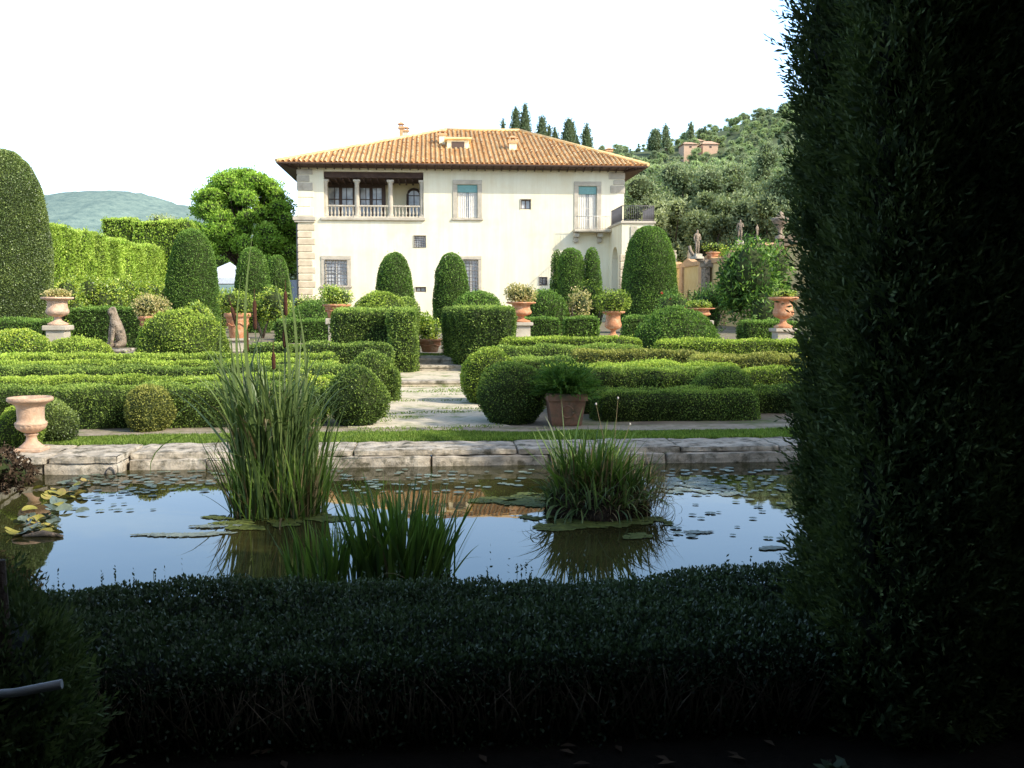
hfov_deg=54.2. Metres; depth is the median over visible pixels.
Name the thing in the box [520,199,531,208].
window
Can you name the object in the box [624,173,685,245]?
broadleaf tree
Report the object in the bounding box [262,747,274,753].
fallen leaf
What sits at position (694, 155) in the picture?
hillside tree
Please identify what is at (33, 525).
lily leaf
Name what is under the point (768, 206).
broadleaf tree
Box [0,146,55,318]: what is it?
clipped tree
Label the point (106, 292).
citrus bush
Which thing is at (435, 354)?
grass
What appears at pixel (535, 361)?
box hedge
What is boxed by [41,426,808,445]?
grass strip
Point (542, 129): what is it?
cypress tree
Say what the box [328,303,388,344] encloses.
square hedge
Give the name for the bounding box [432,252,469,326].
topiary cone
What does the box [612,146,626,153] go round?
hillside tree
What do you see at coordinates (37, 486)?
lily leaf
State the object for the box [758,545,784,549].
algae mat
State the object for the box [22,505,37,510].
lily leaf
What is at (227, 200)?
umbrella pine
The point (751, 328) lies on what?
clipped hedge
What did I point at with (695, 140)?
hillside tree
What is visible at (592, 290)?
pale shrub
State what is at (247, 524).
algae mat
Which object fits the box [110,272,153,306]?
citrus bush
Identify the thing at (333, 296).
potted plant
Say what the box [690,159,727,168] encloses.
hillside tree
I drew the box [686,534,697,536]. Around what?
lily pad
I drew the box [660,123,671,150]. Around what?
cypress tree
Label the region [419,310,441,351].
potted plant
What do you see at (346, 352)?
box hedge
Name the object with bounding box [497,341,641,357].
box hedge
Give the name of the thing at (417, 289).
window
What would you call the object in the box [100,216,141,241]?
tall hedge
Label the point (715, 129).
hillside tree
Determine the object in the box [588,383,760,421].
box hedge
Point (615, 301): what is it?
potted plant
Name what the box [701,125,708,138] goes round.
cypress tree
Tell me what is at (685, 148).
village house
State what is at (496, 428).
cross path
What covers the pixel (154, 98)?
sky
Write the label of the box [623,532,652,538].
algae mat
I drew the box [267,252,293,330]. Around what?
topiary cone
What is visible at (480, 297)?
box ball
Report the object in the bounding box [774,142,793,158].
hillside tree
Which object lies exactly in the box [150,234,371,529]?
cattail clump
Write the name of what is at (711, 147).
village house
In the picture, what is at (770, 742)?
fallen leaf
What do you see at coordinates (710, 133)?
hillside tree
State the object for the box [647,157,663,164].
hillside tree
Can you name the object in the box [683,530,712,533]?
algae mat
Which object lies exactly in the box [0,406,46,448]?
box ball
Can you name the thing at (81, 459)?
pond kerb
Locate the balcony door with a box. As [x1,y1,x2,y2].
[574,181,600,228]
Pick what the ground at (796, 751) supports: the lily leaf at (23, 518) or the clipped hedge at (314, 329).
the clipped hedge at (314, 329)
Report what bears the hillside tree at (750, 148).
on the hill at (734, 136)
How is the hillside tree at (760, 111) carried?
on the hill at (734, 136)
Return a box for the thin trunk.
[0,559,19,767]
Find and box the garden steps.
[400,357,461,386]
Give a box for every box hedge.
[0,346,339,363]
[0,355,340,367]
[0,357,401,400]
[0,370,337,414]
[0,377,328,428]
[5,348,146,356]
[9,539,1023,763]
[243,335,395,364]
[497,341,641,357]
[499,331,642,348]
[510,351,574,370]
[546,356,740,369]
[567,362,709,413]
[569,345,704,363]
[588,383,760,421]
[651,333,801,354]
[686,348,806,368]
[708,363,815,386]
[754,383,813,413]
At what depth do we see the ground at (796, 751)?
3.58 m
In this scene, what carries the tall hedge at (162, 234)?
on the ground at (796, 751)
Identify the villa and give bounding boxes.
[275,122,655,320]
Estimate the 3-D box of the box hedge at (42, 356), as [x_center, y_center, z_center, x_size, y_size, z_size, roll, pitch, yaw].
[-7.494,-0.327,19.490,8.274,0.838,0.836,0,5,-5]
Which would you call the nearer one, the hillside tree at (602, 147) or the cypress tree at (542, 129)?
the cypress tree at (542, 129)
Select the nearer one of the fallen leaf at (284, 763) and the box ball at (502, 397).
the fallen leaf at (284, 763)
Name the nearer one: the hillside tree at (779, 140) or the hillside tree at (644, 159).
the hillside tree at (644, 159)
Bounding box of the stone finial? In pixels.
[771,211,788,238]
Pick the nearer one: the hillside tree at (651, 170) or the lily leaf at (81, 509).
the lily leaf at (81, 509)
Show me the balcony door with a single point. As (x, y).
(584, 192)
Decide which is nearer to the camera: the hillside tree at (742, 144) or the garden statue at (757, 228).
the garden statue at (757, 228)
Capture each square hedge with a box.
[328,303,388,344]
[383,303,421,372]
[440,302,518,364]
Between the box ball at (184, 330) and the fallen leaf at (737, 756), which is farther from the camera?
the box ball at (184, 330)
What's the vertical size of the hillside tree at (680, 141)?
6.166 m
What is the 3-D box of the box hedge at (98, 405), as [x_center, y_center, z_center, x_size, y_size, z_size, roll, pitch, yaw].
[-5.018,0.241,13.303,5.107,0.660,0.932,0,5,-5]
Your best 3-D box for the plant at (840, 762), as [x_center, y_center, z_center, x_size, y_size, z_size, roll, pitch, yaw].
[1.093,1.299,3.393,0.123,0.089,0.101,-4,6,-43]
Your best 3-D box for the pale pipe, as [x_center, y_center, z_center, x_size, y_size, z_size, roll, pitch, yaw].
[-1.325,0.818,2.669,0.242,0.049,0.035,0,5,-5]
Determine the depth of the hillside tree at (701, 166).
261.40 m
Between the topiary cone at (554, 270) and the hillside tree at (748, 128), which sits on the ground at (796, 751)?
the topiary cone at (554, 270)
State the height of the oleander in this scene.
3.770 m
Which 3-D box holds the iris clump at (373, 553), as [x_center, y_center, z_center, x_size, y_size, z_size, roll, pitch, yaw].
[-0.830,0.968,6.357,1.357,0.795,1.220,-2,5,-21]
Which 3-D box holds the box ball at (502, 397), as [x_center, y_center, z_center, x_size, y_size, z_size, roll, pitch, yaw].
[-0.006,0.119,13.699,0.992,0.943,1.070,0,5,-5]
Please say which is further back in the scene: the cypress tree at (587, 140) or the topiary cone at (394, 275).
the cypress tree at (587, 140)
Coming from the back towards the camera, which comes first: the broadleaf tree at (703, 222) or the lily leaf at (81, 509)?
the broadleaf tree at (703, 222)
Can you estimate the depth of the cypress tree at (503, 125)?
167.34 m
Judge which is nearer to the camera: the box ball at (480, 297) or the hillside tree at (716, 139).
the box ball at (480, 297)
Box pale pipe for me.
[0,679,63,698]
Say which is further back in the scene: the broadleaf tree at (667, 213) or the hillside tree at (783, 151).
the hillside tree at (783, 151)
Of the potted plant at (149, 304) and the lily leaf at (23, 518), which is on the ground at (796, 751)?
the potted plant at (149, 304)
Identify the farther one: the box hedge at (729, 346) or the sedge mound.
the box hedge at (729, 346)
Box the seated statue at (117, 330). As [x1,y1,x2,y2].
[107,307,134,351]
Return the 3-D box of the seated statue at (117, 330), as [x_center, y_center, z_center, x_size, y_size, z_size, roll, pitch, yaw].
[-9.326,-1.293,23.570,0.620,1.065,0.720,0,5,-5]
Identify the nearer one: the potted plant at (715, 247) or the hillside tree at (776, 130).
the potted plant at (715, 247)
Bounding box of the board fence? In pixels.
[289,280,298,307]
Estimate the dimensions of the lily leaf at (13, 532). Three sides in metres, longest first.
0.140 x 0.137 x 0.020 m
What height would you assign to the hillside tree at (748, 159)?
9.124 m
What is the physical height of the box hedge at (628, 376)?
0.776 m
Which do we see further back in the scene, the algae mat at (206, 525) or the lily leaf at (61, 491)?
the lily leaf at (61, 491)
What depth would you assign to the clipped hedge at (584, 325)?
37.34 m
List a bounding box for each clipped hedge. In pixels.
[0,314,53,335]
[68,302,172,347]
[273,314,327,342]
[517,314,561,336]
[561,312,599,336]
[620,312,649,336]
[735,316,800,339]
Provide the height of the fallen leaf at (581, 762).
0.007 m
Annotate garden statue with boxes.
[690,230,703,258]
[735,220,743,244]
[754,224,760,239]
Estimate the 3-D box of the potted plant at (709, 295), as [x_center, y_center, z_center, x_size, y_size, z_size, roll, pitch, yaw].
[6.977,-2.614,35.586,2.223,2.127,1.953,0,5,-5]
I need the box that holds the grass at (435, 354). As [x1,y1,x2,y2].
[420,352,446,356]
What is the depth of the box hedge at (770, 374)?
15.88 m
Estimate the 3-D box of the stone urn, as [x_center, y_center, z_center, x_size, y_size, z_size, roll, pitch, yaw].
[-5.139,0.431,10.684,0.459,0.587,0.459,0,5,-5]
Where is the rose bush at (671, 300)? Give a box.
[653,288,689,310]
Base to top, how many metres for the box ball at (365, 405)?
0.861 m
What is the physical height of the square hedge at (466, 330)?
1.735 m
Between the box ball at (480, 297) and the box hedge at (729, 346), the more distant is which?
the box ball at (480, 297)
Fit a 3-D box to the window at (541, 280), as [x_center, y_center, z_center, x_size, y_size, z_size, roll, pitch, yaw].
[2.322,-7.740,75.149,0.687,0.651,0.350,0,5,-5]
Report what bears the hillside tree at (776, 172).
on the hill at (734, 136)
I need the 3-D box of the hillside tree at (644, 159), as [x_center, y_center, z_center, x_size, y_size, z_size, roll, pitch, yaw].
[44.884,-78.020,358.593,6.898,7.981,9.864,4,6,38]
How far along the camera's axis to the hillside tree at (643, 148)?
431.56 m
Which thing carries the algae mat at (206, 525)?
on the pond water
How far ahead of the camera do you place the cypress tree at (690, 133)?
404.65 m
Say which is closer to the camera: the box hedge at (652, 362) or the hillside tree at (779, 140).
the box hedge at (652, 362)
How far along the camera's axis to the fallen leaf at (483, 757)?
3.51 m
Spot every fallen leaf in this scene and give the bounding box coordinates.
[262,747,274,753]
[280,760,287,767]
[479,754,486,761]
[560,743,575,745]
[560,749,573,753]
[574,760,589,763]
[615,745,621,751]
[657,755,669,760]
[659,760,673,763]
[728,755,743,758]
[764,740,774,745]
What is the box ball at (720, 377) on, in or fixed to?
on the ground at (796, 751)
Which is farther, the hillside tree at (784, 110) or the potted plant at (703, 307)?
the hillside tree at (784, 110)
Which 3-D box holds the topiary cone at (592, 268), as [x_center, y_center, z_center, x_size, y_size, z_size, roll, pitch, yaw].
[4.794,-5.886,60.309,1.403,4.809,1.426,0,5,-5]
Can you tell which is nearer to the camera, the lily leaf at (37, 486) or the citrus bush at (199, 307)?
the lily leaf at (37, 486)
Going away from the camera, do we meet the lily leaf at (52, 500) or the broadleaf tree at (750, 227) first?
the lily leaf at (52, 500)
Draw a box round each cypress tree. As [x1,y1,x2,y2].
[499,118,506,128]
[508,105,521,128]
[519,103,531,131]
[534,114,547,135]
[546,123,552,136]
[551,125,560,139]
[560,116,576,142]
[579,121,593,147]
[646,127,661,152]
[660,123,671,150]
[685,120,695,141]
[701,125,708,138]
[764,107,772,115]
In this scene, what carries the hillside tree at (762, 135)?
on the hill at (734, 136)
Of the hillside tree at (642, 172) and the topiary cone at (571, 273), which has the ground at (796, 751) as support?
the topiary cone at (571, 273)
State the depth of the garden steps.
21.36 m
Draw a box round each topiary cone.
[162,226,220,322]
[233,246,273,332]
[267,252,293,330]
[375,250,415,299]
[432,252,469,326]
[549,249,560,294]
[557,247,584,309]
[582,247,602,322]
[619,225,678,322]
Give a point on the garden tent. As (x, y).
(226, 272)
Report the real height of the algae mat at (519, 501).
0.004 m
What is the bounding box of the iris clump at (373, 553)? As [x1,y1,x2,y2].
[267,470,492,583]
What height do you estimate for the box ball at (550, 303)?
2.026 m
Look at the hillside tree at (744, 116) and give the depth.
430.92 m
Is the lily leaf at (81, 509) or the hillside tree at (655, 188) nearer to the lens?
the lily leaf at (81, 509)
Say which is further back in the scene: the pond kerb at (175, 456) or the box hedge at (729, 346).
the box hedge at (729, 346)
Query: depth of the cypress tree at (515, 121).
167.13 m
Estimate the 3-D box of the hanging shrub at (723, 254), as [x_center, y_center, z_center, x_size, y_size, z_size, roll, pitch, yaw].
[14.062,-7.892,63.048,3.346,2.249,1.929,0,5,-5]
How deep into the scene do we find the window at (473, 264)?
74.57 m
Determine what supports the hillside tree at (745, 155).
on the hill at (734, 136)
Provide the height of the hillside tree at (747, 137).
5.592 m
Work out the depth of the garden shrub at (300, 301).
43.44 m
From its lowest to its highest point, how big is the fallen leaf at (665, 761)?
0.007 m
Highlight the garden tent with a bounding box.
[217,262,235,284]
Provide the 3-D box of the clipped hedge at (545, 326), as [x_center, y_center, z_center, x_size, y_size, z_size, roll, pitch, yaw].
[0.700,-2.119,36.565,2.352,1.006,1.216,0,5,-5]
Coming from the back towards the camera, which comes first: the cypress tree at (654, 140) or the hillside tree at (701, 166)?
the cypress tree at (654, 140)
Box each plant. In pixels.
[40,288,73,341]
[131,293,171,325]
[215,288,255,351]
[318,283,354,344]
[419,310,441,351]
[503,282,537,336]
[526,352,605,425]
[593,288,631,336]
[679,281,729,331]
[684,299,714,323]
[702,242,725,259]
[769,289,798,339]
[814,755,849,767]
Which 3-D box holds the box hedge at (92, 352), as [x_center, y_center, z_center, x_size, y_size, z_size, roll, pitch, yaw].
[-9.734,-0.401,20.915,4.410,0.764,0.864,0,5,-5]
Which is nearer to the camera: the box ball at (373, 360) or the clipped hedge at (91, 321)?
the box ball at (373, 360)
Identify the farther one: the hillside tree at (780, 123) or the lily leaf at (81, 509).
the hillside tree at (780, 123)
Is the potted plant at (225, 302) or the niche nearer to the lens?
the potted plant at (225, 302)
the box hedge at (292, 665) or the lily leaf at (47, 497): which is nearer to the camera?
the box hedge at (292, 665)
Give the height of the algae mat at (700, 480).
0.004 m
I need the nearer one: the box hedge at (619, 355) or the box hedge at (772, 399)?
the box hedge at (772, 399)
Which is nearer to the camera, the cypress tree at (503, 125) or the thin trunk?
the thin trunk
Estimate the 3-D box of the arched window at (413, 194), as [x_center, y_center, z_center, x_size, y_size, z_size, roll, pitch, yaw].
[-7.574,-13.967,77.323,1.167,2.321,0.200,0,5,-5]
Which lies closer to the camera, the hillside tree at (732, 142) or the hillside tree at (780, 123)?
the hillside tree at (732, 142)
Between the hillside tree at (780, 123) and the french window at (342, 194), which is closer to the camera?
the french window at (342, 194)
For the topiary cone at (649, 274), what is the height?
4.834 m
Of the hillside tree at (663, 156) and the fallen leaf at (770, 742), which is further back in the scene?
the hillside tree at (663, 156)
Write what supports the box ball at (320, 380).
on the ground at (796, 751)
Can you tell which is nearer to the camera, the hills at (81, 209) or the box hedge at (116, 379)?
the box hedge at (116, 379)
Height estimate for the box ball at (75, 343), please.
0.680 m
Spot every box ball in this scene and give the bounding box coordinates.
[0,326,51,353]
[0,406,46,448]
[43,333,114,356]
[43,398,79,441]
[123,383,176,431]
[135,307,230,354]
[278,365,331,414]
[286,297,329,320]
[326,363,392,425]
[349,347,399,396]
[353,290,406,308]
[401,296,422,316]
[452,288,501,305]
[459,345,512,403]
[476,359,545,424]
[527,288,569,334]
[687,364,755,393]
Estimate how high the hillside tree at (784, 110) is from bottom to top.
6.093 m
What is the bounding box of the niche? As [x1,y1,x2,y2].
[688,246,734,289]
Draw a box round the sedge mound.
[521,397,684,523]
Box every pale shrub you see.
[561,284,593,333]
[574,279,611,330]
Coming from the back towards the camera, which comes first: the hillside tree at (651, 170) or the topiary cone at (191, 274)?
the hillside tree at (651, 170)
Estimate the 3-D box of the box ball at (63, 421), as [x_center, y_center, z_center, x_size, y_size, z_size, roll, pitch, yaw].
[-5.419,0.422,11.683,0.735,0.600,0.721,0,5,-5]
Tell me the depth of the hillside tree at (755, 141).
381.65 m
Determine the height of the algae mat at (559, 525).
0.004 m
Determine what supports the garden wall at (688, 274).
on the ground at (796, 751)
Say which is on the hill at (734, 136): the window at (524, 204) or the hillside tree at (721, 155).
the hillside tree at (721, 155)
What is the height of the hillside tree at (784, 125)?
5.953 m
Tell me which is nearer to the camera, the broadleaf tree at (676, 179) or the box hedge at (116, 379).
the box hedge at (116, 379)
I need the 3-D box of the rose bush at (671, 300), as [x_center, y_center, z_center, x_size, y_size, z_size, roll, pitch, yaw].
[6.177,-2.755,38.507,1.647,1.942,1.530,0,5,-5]
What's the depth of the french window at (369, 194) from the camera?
77.01 m
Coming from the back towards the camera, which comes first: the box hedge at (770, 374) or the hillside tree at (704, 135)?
the hillside tree at (704, 135)
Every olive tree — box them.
[147,212,176,220]
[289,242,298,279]
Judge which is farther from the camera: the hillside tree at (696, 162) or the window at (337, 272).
the hillside tree at (696, 162)
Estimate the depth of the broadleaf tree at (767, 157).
112.33 m
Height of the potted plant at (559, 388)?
0.969 m
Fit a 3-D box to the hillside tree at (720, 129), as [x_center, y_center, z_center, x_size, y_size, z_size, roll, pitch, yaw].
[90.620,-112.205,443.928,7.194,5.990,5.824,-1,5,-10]
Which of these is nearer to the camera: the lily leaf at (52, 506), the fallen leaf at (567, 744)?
the fallen leaf at (567, 744)
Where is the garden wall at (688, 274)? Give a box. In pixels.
[676,233,810,330]
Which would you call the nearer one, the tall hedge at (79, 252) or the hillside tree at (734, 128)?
the tall hedge at (79, 252)
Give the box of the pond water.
[0,462,814,601]
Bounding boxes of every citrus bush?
[53,273,90,331]
[73,271,130,307]
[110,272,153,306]
[144,277,165,303]
[179,299,214,319]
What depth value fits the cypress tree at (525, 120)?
167.23 m
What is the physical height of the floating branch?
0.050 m
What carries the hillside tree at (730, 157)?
on the hill at (734, 136)
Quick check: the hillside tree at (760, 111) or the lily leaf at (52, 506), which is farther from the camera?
the hillside tree at (760, 111)
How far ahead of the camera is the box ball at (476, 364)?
16.09 m
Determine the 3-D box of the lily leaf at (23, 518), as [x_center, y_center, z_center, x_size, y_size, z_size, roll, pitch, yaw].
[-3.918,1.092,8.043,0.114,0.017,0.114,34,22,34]
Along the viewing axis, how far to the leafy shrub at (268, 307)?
36.88 m
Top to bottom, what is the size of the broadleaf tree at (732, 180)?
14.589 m
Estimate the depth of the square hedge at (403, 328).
21.95 m
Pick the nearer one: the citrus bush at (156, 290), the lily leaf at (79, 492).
the lily leaf at (79, 492)
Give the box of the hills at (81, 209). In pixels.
[44,190,292,292]
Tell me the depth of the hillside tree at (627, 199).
181.12 m
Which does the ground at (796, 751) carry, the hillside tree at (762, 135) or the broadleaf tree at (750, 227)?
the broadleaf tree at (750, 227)
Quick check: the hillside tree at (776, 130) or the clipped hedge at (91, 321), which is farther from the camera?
the hillside tree at (776, 130)
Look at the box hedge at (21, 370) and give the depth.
16.38 m
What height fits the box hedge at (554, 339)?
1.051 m
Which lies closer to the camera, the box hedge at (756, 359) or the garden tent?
the box hedge at (756, 359)
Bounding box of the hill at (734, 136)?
[224,114,803,309]
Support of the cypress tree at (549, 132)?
on the hill at (734, 136)
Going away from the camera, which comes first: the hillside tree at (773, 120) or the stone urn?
the stone urn
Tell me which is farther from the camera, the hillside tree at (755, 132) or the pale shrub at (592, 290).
the hillside tree at (755, 132)
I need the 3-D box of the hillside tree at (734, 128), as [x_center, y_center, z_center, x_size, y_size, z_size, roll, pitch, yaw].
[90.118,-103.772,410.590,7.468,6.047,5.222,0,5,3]
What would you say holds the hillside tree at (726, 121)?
on the hill at (734, 136)
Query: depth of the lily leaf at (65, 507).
8.51 m
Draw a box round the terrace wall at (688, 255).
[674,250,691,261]
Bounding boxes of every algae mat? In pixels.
[130,531,236,536]
[189,524,241,527]
[201,512,364,529]
[468,492,545,506]
[518,514,673,530]
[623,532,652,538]
[658,477,741,495]
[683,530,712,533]
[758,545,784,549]
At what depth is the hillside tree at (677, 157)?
374.76 m
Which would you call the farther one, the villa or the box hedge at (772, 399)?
the villa
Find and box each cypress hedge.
[0,550,135,767]
[763,0,1023,753]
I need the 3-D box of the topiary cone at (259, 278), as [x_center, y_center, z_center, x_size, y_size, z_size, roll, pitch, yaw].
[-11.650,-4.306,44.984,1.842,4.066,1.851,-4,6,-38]
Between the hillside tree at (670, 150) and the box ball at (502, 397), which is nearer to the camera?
the box ball at (502, 397)
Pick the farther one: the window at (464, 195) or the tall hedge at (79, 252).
the window at (464, 195)
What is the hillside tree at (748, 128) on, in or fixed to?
on the hill at (734, 136)
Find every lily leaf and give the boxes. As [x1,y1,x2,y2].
[5,527,20,534]
[17,515,27,523]
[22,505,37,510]
[23,522,40,531]
[27,514,43,523]
[32,485,44,489]
[32,526,45,531]
[41,493,55,498]
[44,504,57,509]
[46,517,60,523]
[50,497,64,504]
[55,488,65,496]
[56,504,72,510]
[74,490,86,495]
[75,507,89,512]
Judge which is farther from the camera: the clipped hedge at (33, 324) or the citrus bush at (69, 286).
the citrus bush at (69, 286)
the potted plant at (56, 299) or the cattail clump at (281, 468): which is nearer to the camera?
the cattail clump at (281, 468)
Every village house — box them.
[677,142,697,161]
[697,141,718,154]
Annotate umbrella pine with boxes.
[187,164,298,273]
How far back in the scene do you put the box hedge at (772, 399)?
14.81 m
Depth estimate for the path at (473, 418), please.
14.99 m
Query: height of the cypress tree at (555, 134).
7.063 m
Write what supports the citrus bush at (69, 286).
on the ground at (796, 751)
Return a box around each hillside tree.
[598,144,605,150]
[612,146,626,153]
[616,144,632,153]
[617,148,630,156]
[624,192,636,208]
[626,183,667,194]
[630,155,647,161]
[635,143,640,151]
[637,163,653,178]
[641,144,646,150]
[645,163,662,185]
[647,150,657,159]
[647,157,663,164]
[657,152,667,159]
[660,142,674,153]
[672,155,683,161]
[673,138,684,149]
[679,131,687,139]
[686,137,699,143]
[686,147,706,161]
[686,163,717,172]
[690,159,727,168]
[696,128,713,140]
[700,132,717,141]
[700,152,710,161]
[706,124,718,133]
[709,124,722,131]
[709,155,733,161]
[712,135,726,146]
[717,150,728,159]
[722,124,740,135]
[725,116,739,127]
[725,146,744,161]
[727,137,744,152]
[727,157,755,167]
[728,116,742,125]
[735,140,751,147]
[736,152,754,166]
[737,113,750,122]
[740,129,760,139]
[740,133,754,142]
[741,119,757,133]
[745,138,768,154]
[747,153,759,166]
[750,135,760,144]
[751,107,765,116]
[755,117,764,123]
[755,120,768,129]
[759,132,773,140]
[760,127,782,133]
[765,112,781,122]
[769,121,783,131]
[769,168,782,179]
[771,117,786,127]
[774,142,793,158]
[777,105,793,117]
[777,148,790,160]
[778,133,785,143]
[780,122,796,132]
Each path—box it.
[78,423,793,435]
[348,386,508,427]
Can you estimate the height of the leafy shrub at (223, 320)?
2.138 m
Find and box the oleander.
[713,231,795,323]
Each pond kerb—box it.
[3,444,142,474]
[129,437,806,469]
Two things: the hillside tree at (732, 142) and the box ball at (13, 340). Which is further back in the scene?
the hillside tree at (732, 142)
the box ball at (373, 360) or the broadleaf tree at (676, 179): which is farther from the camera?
the broadleaf tree at (676, 179)
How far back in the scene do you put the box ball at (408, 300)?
47.29 m
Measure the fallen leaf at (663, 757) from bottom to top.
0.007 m
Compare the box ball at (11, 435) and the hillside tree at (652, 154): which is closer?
the box ball at (11, 435)
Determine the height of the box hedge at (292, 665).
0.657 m
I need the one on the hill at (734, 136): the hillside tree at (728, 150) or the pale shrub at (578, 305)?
the hillside tree at (728, 150)
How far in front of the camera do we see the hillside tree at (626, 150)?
394.93 m
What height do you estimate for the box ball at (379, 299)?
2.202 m
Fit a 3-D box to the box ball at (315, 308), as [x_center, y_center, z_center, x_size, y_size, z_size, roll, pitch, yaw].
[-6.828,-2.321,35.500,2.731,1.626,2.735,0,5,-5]
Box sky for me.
[0,0,811,215]
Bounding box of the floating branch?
[22,530,63,536]
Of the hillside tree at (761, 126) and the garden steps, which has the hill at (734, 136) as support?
the hillside tree at (761, 126)
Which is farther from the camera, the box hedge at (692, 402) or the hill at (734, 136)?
the hill at (734, 136)
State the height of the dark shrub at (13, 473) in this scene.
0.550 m
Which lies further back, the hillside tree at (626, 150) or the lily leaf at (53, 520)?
the hillside tree at (626, 150)
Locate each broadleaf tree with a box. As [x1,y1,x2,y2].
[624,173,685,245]
[634,194,693,261]
[650,156,727,245]
[677,190,751,256]
[682,159,767,260]
[722,180,799,244]
[741,149,818,242]
[747,140,781,196]
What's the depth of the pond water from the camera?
7.79 m
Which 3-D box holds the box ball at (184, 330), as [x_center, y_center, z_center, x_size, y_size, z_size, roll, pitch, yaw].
[-7.367,-0.932,22.455,2.078,1.737,2.048,0,5,-5]
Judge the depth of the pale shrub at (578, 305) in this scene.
40.01 m
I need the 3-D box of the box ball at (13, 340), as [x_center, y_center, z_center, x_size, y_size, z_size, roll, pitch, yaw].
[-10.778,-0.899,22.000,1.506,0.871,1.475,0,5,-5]
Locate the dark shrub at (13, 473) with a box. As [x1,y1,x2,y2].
[0,441,42,494]
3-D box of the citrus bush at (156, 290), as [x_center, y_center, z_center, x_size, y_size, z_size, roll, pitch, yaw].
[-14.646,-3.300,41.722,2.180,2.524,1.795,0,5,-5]
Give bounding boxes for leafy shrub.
[217,286,239,330]
[247,284,291,337]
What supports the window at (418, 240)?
in the villa
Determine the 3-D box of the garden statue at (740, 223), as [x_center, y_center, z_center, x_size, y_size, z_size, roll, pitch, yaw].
[13.875,-9.219,60.797,0.533,1.525,0.533,1,5,18]
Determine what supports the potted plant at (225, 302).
on the ground at (796, 751)
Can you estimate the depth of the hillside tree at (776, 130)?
387.60 m
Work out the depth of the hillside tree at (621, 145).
412.53 m
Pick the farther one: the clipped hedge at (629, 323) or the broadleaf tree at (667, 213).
the broadleaf tree at (667, 213)
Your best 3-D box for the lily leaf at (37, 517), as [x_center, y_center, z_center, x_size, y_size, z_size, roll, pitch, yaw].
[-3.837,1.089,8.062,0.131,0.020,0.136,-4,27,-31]
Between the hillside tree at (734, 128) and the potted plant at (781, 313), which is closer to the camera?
the potted plant at (781, 313)
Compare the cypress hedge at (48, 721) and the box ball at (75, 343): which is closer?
the cypress hedge at (48, 721)
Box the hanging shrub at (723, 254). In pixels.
[719,242,751,256]
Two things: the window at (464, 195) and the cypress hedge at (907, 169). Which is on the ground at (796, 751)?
the cypress hedge at (907, 169)
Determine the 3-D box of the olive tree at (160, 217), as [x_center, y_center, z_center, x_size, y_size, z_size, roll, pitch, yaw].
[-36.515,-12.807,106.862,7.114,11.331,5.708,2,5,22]
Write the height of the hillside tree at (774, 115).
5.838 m
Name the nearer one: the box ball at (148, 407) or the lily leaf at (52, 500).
the lily leaf at (52, 500)
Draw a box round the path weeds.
[357,386,502,430]
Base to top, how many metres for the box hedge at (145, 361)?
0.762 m
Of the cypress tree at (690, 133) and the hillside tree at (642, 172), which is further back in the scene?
the cypress tree at (690, 133)
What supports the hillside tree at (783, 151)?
on the hill at (734, 136)
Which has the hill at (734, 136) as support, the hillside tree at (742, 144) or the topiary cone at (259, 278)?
the hillside tree at (742, 144)
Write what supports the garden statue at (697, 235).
on the niche
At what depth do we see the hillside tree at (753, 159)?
323.15 m
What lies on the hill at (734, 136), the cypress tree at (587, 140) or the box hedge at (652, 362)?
the cypress tree at (587, 140)
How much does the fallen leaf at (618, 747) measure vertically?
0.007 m
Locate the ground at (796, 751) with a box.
[2,321,1023,767]
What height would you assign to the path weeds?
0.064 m
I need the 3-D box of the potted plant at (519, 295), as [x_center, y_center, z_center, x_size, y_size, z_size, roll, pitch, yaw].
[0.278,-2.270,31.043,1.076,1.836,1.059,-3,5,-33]
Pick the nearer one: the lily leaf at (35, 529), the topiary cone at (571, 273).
the lily leaf at (35, 529)
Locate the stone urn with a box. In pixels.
[6,395,53,452]
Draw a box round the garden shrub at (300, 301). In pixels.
[289,293,321,309]
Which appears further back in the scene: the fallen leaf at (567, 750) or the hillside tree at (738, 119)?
the hillside tree at (738, 119)
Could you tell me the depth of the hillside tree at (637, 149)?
429.98 m
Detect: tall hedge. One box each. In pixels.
[49,222,165,332]
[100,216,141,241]
[132,214,198,285]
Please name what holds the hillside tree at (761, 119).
on the hill at (734, 136)
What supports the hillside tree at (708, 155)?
on the hill at (734, 136)
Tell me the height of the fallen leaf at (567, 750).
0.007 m
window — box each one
[320,256,351,287]
[328,183,354,215]
[359,183,385,215]
[406,188,419,216]
[413,235,426,247]
[415,287,425,291]
[452,180,482,220]
[460,256,481,291]
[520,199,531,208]
[538,277,547,284]
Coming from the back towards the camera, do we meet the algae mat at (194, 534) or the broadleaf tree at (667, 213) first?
the broadleaf tree at (667, 213)

